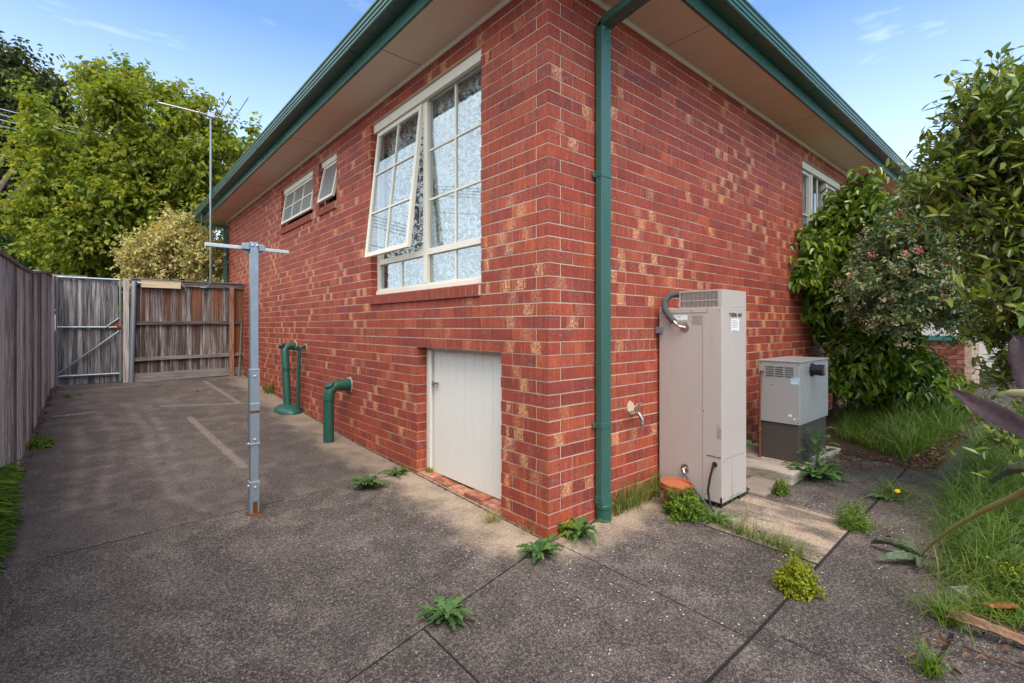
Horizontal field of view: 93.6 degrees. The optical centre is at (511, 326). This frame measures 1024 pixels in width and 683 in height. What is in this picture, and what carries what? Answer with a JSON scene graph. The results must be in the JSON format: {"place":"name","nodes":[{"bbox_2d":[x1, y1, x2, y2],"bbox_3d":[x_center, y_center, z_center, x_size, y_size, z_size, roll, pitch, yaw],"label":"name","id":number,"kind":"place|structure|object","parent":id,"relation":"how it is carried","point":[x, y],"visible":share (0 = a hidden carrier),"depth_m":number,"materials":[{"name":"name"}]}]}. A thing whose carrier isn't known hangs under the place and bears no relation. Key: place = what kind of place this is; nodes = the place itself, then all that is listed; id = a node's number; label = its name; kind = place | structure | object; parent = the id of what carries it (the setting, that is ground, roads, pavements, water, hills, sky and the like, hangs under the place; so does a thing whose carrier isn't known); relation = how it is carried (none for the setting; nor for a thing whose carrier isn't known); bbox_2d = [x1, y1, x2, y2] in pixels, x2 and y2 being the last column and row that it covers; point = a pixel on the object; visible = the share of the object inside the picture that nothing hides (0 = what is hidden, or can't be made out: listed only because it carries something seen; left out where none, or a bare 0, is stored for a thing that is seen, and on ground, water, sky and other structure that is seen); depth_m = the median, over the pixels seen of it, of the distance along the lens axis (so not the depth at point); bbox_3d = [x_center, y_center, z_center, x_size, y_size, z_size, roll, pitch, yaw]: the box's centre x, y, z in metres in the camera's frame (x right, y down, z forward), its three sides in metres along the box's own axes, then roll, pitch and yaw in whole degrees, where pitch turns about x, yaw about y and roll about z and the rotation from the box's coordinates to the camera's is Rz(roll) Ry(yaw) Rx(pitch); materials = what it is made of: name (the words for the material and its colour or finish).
{"place":"outdoors","nodes":[
{"label":"outdoors","id":0,"kind":"place"},
{"bbox_2d":[0,109,98,132],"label":"power line","id":1,"kind":"object","parent":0,"point":[16,113],"depth_m":16.14,"materials":[{"name":"grey metal"}]},
{"bbox_2d":[0,114,110,140],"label":"power line","id":2,"kind":"object","parent":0,"point":[54,127],"visible":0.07,"depth_m":16.91,"materials":[{"name":"grey metal"}]},
{"bbox_2d":[0,365,1023,682],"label":"paving","id":3,"kind":"structure","parent":0,"point":[146,549],"depth_m":2.64,"materials":[{"name":"concrete"}]},
{"bbox_2d":[0,459,26,571],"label":"grass tuft","id":4,"kind":"object","parent":3,"relation":"on","point":[10,478],"visible":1,"depth_m":2.86,"materials":[{"name":"green plant"}]},
{"bbox_2d":[18,386,58,483],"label":"leaf litter","id":5,"kind":"object","parent":3,"relation":"on","point":[50,399],"visible":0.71,"depth_m":5.49,"materials":[{"name":"brown plant"}]},
{"bbox_2d":[25,433,55,450],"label":"weed","id":6,"kind":"object","parent":3,"relation":"on","point":[43,442],"visible":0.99,"depth_m":4.79,"materials":[{"name":"green plant"}]},
{"bbox_2d":[63,393,72,398],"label":"weed","id":7,"kind":"object","parent":3,"relation":"on","point":[67,396],"visible":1,"depth_m":6.88,"materials":[{"name":"green plant"}]},
{"bbox_2d":[51,411,96,417],"bbox_3d":[-5.478,1.101,6.020,0.060,0.022,0.420,0,0,41],"label":"timber offcut","id":8,"kind":"object","parent":3,"relation":"on","point":[75,414],"visible":1,"depth_m":5.99,"materials":[{"name":"grey wood"}]},
{"bbox_2d":[128,281,136,382],"bbox_3d":[-6.477,0.097,8.205,0.071,1.752,0.125,0,0,15],"label":"steel post","id":9,"kind":"object","parent":3,"relation":"on","point":[132,331],"visible":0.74,"depth_m":8.19,"materials":[{"name":"grey metal"}]},
{"bbox_2d":[131,278,243,381],"bbox_3d":[-5.871,0.077,8.793,1.721,1.830,0.158,0,0,-41],"label":"timber fence","id":10,"kind":"object","parent":3,"relation":"on","point":[184,329],"visible":0.9,"depth_m":8.76,"materials":[{"name":"brown wood"}]},
{"bbox_2d":[238,322,242,375],"bbox_3d":[-5.196,0.427,9.201,0.028,1.032,0.105,0,0,4],"label":"timber stake","id":11,"kind":"object","parent":3,"relation":"on","point":[239,370],"visible":1,"depth_m":9.19,"materials":[{"name":"brown wood"}]},
{"bbox_2d":[204,242,288,515],"bbox_3d":[-1.865,0.365,3.422,0.540,1.936,0.110,0,0,-41],"label":"clothes post","id":12,"kind":"object","parent":3,"relation":"on","point":[254,250],"visible":1,"depth_m":3.42,"materials":[{"name":"metal"}]},
{"bbox_2d":[261,381,274,393],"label":"grass tuft","id":13,"kind":"object","parent":3,"relation":"on","point":[267,389],"visible":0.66,"depth_m":7.82,"materials":[{"name":"green plant"}]},
{"bbox_2d":[273,404,302,414],"bbox_3d":[-3.150,1.144,6.756,0.360,0.115,0.592,0,0,-41],"label":"drain mound","id":14,"kind":"object","parent":3,"relation":"on","point":[286,409],"visible":0.91,"depth_m":6.59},
{"bbox_2d":[346,470,390,487],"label":"weed","id":15,"kind":"object","parent":3,"relation":"on","point":[367,482],"visible":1,"depth_m":3.96,"materials":[{"name":"green plant"}]},
{"bbox_2d":[382,467,406,477],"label":"weed","id":16,"kind":"object","parent":3,"relation":"on","point":[395,471],"visible":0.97,"depth_m":4.29,"materials":[{"name":"green plant"}]},
{"bbox_2d":[305,414,501,519],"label":"leaf litter","id":17,"kind":"object","parent":3,"relation":"on","point":[422,475],"visible":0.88,"depth_m":4.33,"materials":[{"name":"brown plant"}]},
{"bbox_2d":[425,467,432,472],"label":"weed","id":18,"kind":"object","parent":3,"relation":"on","point":[427,470],"visible":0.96,"depth_m":4.35,"materials":[{"name":"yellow plant"}]},
{"bbox_2d":[416,595,474,629],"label":"dandelion weed","id":19,"kind":"object","parent":3,"relation":"on","point":[442,609],"visible":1,"depth_m":2.26,"materials":[{"name":"green plant"}]},
{"bbox_2d":[474,507,510,523],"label":"grass tuft","id":20,"kind":"object","parent":3,"relation":"on","point":[490,517],"visible":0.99,"depth_m":3.38,"materials":[{"name":"green plant"}]},
{"bbox_2d":[513,521,536,535],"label":"grass tuft","id":21,"kind":"object","parent":3,"relation":"on","point":[526,529],"visible":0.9,"depth_m":3.20,"materials":[{"name":"green plant"}]},
{"bbox_2d":[516,540,560,562],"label":"dandelion weed","id":22,"kind":"object","parent":3,"relation":"on","point":[537,552],"visible":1,"depth_m":2.88,"materials":[{"name":"green plant"}]},
{"bbox_2d":[534,533,563,550],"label":"weed","id":23,"kind":"object","parent":3,"relation":"on","point":[550,539],"visible":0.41,"depth_m":3.03,"materials":[{"name":"green plant"}]},
{"bbox_2d":[559,517,578,538],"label":"yellow weed","id":24,"kind":"object","parent":3,"relation":"on","point":[567,528],"visible":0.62,"depth_m":3.15,"materials":[{"name":"green plant"}]},
{"bbox_2d":[558,516,611,545],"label":"thistle","id":25,"kind":"object","parent":3,"relation":"on","point":[582,527],"visible":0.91,"depth_m":3.11,"materials":[{"name":"green plant"}]},
{"bbox_2d":[613,492,660,513],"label":"leaf litter","id":26,"kind":"object","parent":3,"relation":"on","point":[633,504],"visible":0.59,"depth_m":3.55,"materials":[{"name":"brown plant"}]},
{"bbox_2d":[611,464,668,515],"bbox_3d":[0.980,1.198,3.680,1.092,0.321,0.684,0,0,-41],"label":"grass tuft","id":27,"kind":"object","parent":3,"relation":"on","point":[621,500],"visible":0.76,"depth_m":3.61,"materials":[{"name":"green plant"}]},
{"bbox_2d":[611,473,672,518],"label":"grass tuft","id":28,"kind":"object","parent":3,"relation":"on","point":[646,497],"visible":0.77,"depth_m":3.58,"materials":[{"name":"green plant"}]},
{"bbox_2d":[660,477,693,509],"bbox_3d":[1.232,1.249,3.584,0.240,0.193,0.238,0,0,-41],"label":"flower pot","id":29,"kind":"object","parent":3,"relation":"on","point":[671,482],"visible":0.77,"depth_m":3.59,"materials":[{"name":"ceramic"}]},
{"bbox_2d":[661,485,710,523],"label":"weed","id":30,"kind":"object","parent":3,"relation":"on","point":[693,503],"visible":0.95,"depth_m":3.36,"materials":[{"name":"green plant"}]},
{"bbox_2d":[656,289,748,512],"bbox_3d":[1.511,0.532,3.840,0.588,1.631,0.532,0,0,-41],"label":"water heater","id":31,"kind":"object","parent":3,"relation":"on","point":[702,390],"visible":0.98,"depth_m":3.67,"materials":[{"name":"metal"}]},
{"bbox_2d":[699,509,735,523],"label":"thistle","id":32,"kind":"object","parent":3,"relation":"on","point":[720,517],"visible":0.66,"depth_m":3.31,"materials":[{"name":"green plant"}]},
{"bbox_2d":[686,498,828,561],"bbox_3d":[1.534,1.286,3.117,0.538,0.156,1.048,0,0,-41],"label":"grass tuft","id":33,"kind":"object","parent":3,"relation":"on","point":[739,528],"visible":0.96,"depth_m":3.05,"materials":[{"name":"green plant"}]},
{"bbox_2d":[700,511,821,561],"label":"leaf litter","id":34,"kind":"object","parent":3,"relation":"on","point":[764,540],"visible":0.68,"depth_m":3.03,"materials":[{"name":"brown plant"}]},
{"bbox_2d":[746,476,778,496],"bbox_3d":[2.025,1.311,3.952,0.420,0.022,0.260,0,0,-41],"label":"paver","id":35,"kind":"object","parent":3,"relation":"on","point":[764,487],"visible":0.53,"depth_m":3.91,"materials":[{"name":"beige concrete"}]},
{"bbox_2d":[725,470,812,549],"bbox_3d":[1.653,1.129,3.186,0.384,0.464,0.790,0,0,-27],"label":"grass tuft","id":36,"kind":"object","parent":3,"relation":"on","point":[761,514],"visible":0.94,"depth_m":3.20,"materials":[{"name":"green plant"}]},
{"bbox_2d":[769,473,791,496],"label":"weed","id":37,"kind":"object","parent":3,"relation":"on","point":[780,491],"visible":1,"depth_m":3.75,"materials":[{"name":"green plant"}]},
{"bbox_2d":[746,442,840,484],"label":"concrete slab","id":38,"kind":"structure","parent":3,"relation":"on","point":[768,468],"depth_m":4.22,"materials":[{"name":"grey concrete"}]},
{"bbox_2d":[746,409,758,445],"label":"thistle","id":39,"kind":"object","parent":38,"relation":"on","point":[748,442],"visible":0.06,"depth_m":4.45,"materials":[{"name":"green plant"}]},
{"bbox_2d":[757,356,828,462],"bbox_3d":[2.738,0.761,4.586,0.830,0.910,0.464,0,0,-41],"label":"gas heater unit","id":40,"kind":"object","parent":38,"relation":"on","point":[793,398],"visible":0.98,"depth_m":4.41,"materials":[{"name":"metal"}]},
{"bbox_2d":[772,548,828,601],"bbox_3d":[1.482,1.276,2.491,0.226,0.232,0.263,0,0,-41],"label":"yellow weed","id":41,"kind":"object","parent":3,"relation":"on","point":[796,580],"visible":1,"depth_m":2.46,"materials":[{"name":"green plant"}]},
{"bbox_2d":[784,460,852,481],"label":"thistle","id":42,"kind":"object","parent":3,"relation":"on","point":[818,472],"visible":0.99,"depth_m":4.09,"materials":[{"name":"green plant"}]},
{"bbox_2d":[797,426,840,468],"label":"thistle","id":43,"kind":"object","parent":3,"relation":"on","point":[817,441],"visible":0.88,"depth_m":4.26,"materials":[{"name":"green plant"}]},
{"bbox_2d":[832,495,876,533],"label":"weed","id":44,"kind":"object","parent":3,"relation":"on","point":[852,522],"visible":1,"depth_m":3.17,"materials":[{"name":"green plant"}]},
{"bbox_2d":[823,426,898,474],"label":"leaf litter","id":45,"kind":"object","parent":3,"relation":"on","point":[871,459],"visible":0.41,"depth_m":4.49,"materials":[{"name":"brown plant"}]},
{"bbox_2d":[856,511,889,530],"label":"grass tuft","id":46,"kind":"object","parent":3,"relation":"on","point":[874,525],"visible":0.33,"depth_m":3.22,"materials":[{"name":"green plant"}]},
{"bbox_2d":[841,469,931,501],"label":"weed","id":47,"kind":"object","parent":3,"relation":"on","point":[884,489],"visible":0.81,"depth_m":3.69,"materials":[{"name":"green plant"}]},
{"bbox_2d":[866,489,911,503],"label":"dandelion","id":48,"kind":"object","parent":3,"relation":"on","point":[887,497],"visible":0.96,"depth_m":3.62,"materials":[{"name":"green plant"}]},
{"bbox_2d":[826,385,977,464],"bbox_3d":[5.418,1.128,6.778,5.950,0.270,1.200,0,0,-41],"label":"garden bed","id":49,"kind":"object","parent":3,"relation":"on","point":[854,448],"visible":0.08,"depth_m":4.90,"materials":[{"name":"soil"}]},
{"bbox_2d":[787,166,966,416],"bbox_3d":[4.423,-0.310,5.909,2.048,3.381,1.674,0,0,-41],"label":"camellia bush","id":50,"kind":"object","parent":49,"relation":"on","point":[863,367],"visible":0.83,"depth_m":5.77,"materials":[{"name":"green plant"}]},
{"bbox_2d":[826,379,985,461],"bbox_3d":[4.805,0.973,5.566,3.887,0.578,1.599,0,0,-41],"label":"grass","id":51,"kind":"structure","parent":49,"relation":"on","point":[918,410],"depth_m":5.13,"materials":[{"name":"green plant"}]},
{"bbox_2d":[829,166,1005,349],"bbox_3d":[4.717,-0.355,5.190,2.782,3.258,1.929,0,0,-41],"label":"flowering bush","id":52,"kind":"object","parent":49,"relation":"on","point":[902,277],"visible":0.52,"depth_m":4.94,"materials":[{"name":"green plant"}]},
{"bbox_2d":[821,401,1023,618],"bbox_3d":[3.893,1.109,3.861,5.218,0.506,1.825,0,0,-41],"label":"grass","id":53,"kind":"structure","parent":3,"relation":"on","point":[956,509],"depth_m":3.22,"materials":[{"name":"green plant"}]},
{"bbox_2d":[889,630,968,681],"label":"grass tuft","id":54,"kind":"object","parent":3,"relation":"on","point":[930,668],"visible":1,"depth_m":1.94,"materials":[{"name":"green plant"}]},
{"bbox_2d":[900,414,980,470],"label":"leaf litter","id":55,"kind":"object","parent":3,"relation":"on","point":[928,457],"visible":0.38,"depth_m":4.61,"materials":[{"name":"brown plant"}]},
{"bbox_2d":[877,574,1010,655],"bbox_3d":[2.076,1.300,2.239,0.686,0.155,0.657,0,0,-41],"label":"grass tuft","id":56,"kind":"object","parent":3,"relation":"on","point":[945,608],"visible":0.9,"depth_m":2.25,"materials":[{"name":"green plant"}]},
{"bbox_2d":[871,488,1023,568],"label":"fallen stalk","id":57,"kind":"object","parent":3,"relation":"on","point":[999,503],"visible":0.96,"depth_m":2.67,"materials":[{"name":"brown plant"}]},
{"bbox_2d":[891,532,1023,610],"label":"grass tuft","id":58,"kind":"object","parent":3,"relation":"on","point":[944,565],"visible":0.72,"depth_m":2.56,"materials":[{"name":"green plant"}]},
{"bbox_2d":[909,592,1023,675],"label":"leaf litter","id":59,"kind":"object","parent":3,"relation":"on","point":[964,654],"visible":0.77,"depth_m":2.06,"materials":[{"name":"brown plant"}]},
{"bbox_2d":[950,585,988,601],"bbox_3d":[2.319,1.354,2.439,0.124,0.039,0.092,0,0,-9],"label":"paver","id":60,"kind":"object","parent":3,"relation":"on","point":[958,589],"visible":0.41,"depth_m":2.44,"materials":[{"name":"grey concrete"}]},
{"bbox_2d":[916,569,1023,640],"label":"grass tuft","id":61,"kind":"object","parent":3,"relation":"on","point":[997,613],"visible":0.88,"depth_m":2.30,"materials":[{"name":"green plant"}]},
{"bbox_2d":[925,595,1023,668],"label":"bark sheath","id":62,"kind":"object","parent":3,"relation":"on","point":[1017,636],"visible":0.91,"depth_m":2.12,"materials":[{"name":"brown plant"}]},
{"bbox_2d":[949,335,1023,483],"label":"canna plant","id":63,"kind":"object","parent":3,"relation":"on","point":[999,416],"visible":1,"depth_m":1.83,"materials":[{"name":"purple plant"}]},
{"bbox_2d":[982,601,1017,608],"bbox_3d":[2.332,1.328,2.294,0.162,0.036,0.073,0,0,-3],"label":"terracotta shard","id":64,"kind":"object","parent":3,"relation":"on","point":[1010,606],"visible":0.6,"depth_m":2.27,"materials":[{"name":"orange ceramic"}]},
{"bbox_2d":[998,507,1023,630],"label":"garden bed","id":65,"kind":"object","parent":3,"relation":"on","point":[1018,624],"visible":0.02,"depth_m":2.22,"materials":[{"name":"soil"}]},
{"bbox_2d":[975,543,1023,570],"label":"dock weed","id":66,"kind":"object","parent":65,"relation":"on","point":[1005,556],"visible":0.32,"depth_m":2.62,"materials":[{"name":"green plant"}]},
{"bbox_2d":[986,556,1023,596],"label":"weed","id":67,"kind":"object","parent":65,"relation":"on","point":[1010,568],"visible":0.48,"depth_m":2.47,"materials":[{"name":"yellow plant"}]},
{"bbox_2d":[994,510,1023,533],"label":"dock weed","id":68,"kind":"object","parent":65,"relation":"on","point":[1017,518],"visible":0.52,"depth_m":3.07,"materials":[{"name":"green plant"}]},
{"bbox_2d":[1000,569,1023,593],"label":"dock weed","id":69,"kind":"object","parent":65,"relation":"on","point":[1011,579],"visible":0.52,"depth_m":2.41,"materials":[{"name":"green plant"}]},
{"bbox_2d":[1006,534,1023,546],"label":"dock weed","id":70,"kind":"object","parent":65,"relation":"on","point":[1013,537],"visible":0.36,"depth_m":2.78,"materials":[{"name":"green plant"}]},
{"bbox_2d":[0,0,1023,280],"label":"sky","id":71,"kind":"structure","parent":0,"point":[883,58],"materials":[{"name":"blue"}]},
{"bbox_2d":[58,354,1016,387],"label":"ground","id":72,"kind":"structure","parent":0,"point":[991,385],"depth_m":9.43,"materials":[{"name":"grey concrete"}]},
{"bbox_2d":[0,207,68,274],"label":"hedge","id":73,"kind":"object","parent":72,"relation":"on","point":[7,242],"visible":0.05,"depth_m":14.56,"materials":[{"name":"green plant"}]},
{"bbox_2d":[0,249,86,467],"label":"paling fence","id":74,"kind":"object","parent":72,"relation":"on","point":[27,340],"visible":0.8,"depth_m":4.55,"materials":[{"name":"grey wood"}]},
{"bbox_2d":[55,276,120,386],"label":"timber gate","id":75,"kind":"structure","parent":74,"relation":"attached to","point":[87,322],"depth_m":7.88,"materials":[{"name":"grey wood"}]},
{"bbox_2d":[0,30,97,240],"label":"street tree","id":76,"kind":"object","parent":72,"relation":"on","point":[13,67],"visible":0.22,"depth_m":17.92,"materials":[{"name":"green plant"}]},
{"bbox_2d":[123,279,131,382],"bbox_3d":[-6.531,0.092,8.264,0.250,1.820,0.090,0,0,-41],"label":"timber post","id":77,"kind":"object","parent":72,"relation":"on","point":[125,329],"visible":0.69,"depth_m":8.18,"materials":[{"name":"grey wood"}]},
{"bbox_2d":[0,44,262,354],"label":"maple tree","id":78,"kind":"object","parent":72,"relation":"on","point":[83,205],"visible":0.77,"depth_m":12.10,"materials":[{"name":"green plant"}]},
{"bbox_2d":[104,200,229,300],"bbox_3d":[-7.623,-0.987,11.063,3.242,3.787,2.250,0,0,7],"label":"variegated shrub","id":79,"kind":"object","parent":72,"relation":"on","point":[175,249],"visible":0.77,"depth_m":10.53,"materials":[{"name":"yellow plant"}]},
{"bbox_2d":[192,0,910,538],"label":"brick house","id":80,"kind":"structure","parent":72,"relation":"on","point":[506,226],"depth_m":4.13,"materials":[{"name":"brick"}]},
{"bbox_2d":[158,96,248,288],"bbox_3d":[-5.661,-2.305,8.655,1.158,3.205,2.400,0,0,-41],"label":"aerial","id":81,"kind":"object","parent":80,"relation":"attached to","point":[210,115],"visible":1,"depth_m":8.77,"materials":[{"name":"metal"}]},
{"bbox_2d":[278,342,296,403],"bbox_3d":[-3.196,0.710,6.880,0.247,0.980,0.271,0,0,-41],"label":"drain pipe","id":82,"kind":"object","parent":80,"relation":"attached to","point":[285,363],"visible":0.97,"depth_m":6.83,"materials":[{"name":"green metal"}]},
{"bbox_2d":[295,344,305,409],"bbox_3d":[-2.927,0.724,6.641,0.155,0.959,0.114,0,0,-41],"label":"drain pipe","id":83,"kind":"object","parent":80,"relation":"attached to","point":[298,348],"visible":0.98,"depth_m":6.62,"materials":[{"name":"green metal"}]},
{"bbox_2d":[280,170,336,234],"bbox_3d":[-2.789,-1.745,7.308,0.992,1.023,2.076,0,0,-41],"label":"window","id":84,"kind":"structure","parent":80,"relation":"in","point":[298,203],"depth_m":6.99,"materials":[{"name":"beige paint"}]},
{"bbox_2d":[317,153,336,215],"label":"window","id":85,"kind":"structure","parent":80,"relation":"in","point":[327,190],"depth_m":6.06,"materials":[{"name":"beige paint"}]},
{"bbox_2d":[323,378,351,442],"bbox_3d":[-1.973,0.947,5.421,0.313,0.709,0.140,0,0,-41],"label":"drain pipe","id":86,"kind":"object","parent":80,"relation":"attached to","point":[332,388],"visible":0.99,"depth_m":5.32,"materials":[{"name":"green metal"}]},
{"bbox_2d":[364,49,481,304],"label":"window","id":87,"kind":"structure","parent":80,"relation":"in","point":[427,180],"depth_m":4.57,"materials":[{"name":"beige paint"}]},
{"bbox_2d":[427,348,501,499],"bbox_3d":[-0.386,0.757,3.991,0.071,1.130,1.192,0,0,-41],"label":"access door","id":88,"kind":"structure","parent":80,"relation":"in","point":[464,389],"depth_m":3.99,"materials":[{"name":"white wood"}]},
{"bbox_2d":[627,403,644,426],"bbox_3d":[0.923,0.662,3.618,0.138,0.180,0.119,0,0,-41],"label":"garden tap","id":89,"kind":"object","parent":80,"relation":"attached to","point":[638,413],"visible":1,"depth_m":3.61,"materials":[{"name":"silver metal"}]},
{"bbox_2d":[802,161,839,257],"bbox_3d":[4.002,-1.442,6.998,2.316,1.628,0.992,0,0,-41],"label":"window","id":90,"kind":"structure","parent":80,"relation":"in","point":[814,181],"depth_m":6.70,"materials":[{"name":"beige paint"}]},
{"bbox_2d":[920,335,978,383],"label":"brick wall","id":91,"kind":"structure","parent":72,"relation":"on","point":[957,356],"depth_m":8.72,"materials":[{"name":"red brick"}]},
{"bbox_2d":[884,42,1023,481],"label":"broadleaf bush","id":92,"kind":"object","parent":72,"relation":"on","point":[975,172],"visible":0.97,"depth_m":3.16,"materials":[{"name":"green plant"}]},
{"bbox_2d":[915,320,1012,370],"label":"rendered wall","id":93,"kind":"structure","parent":0,"point":[982,349],"depth_m":11.29,"materials":[{"name":"white paint"}]}
]}

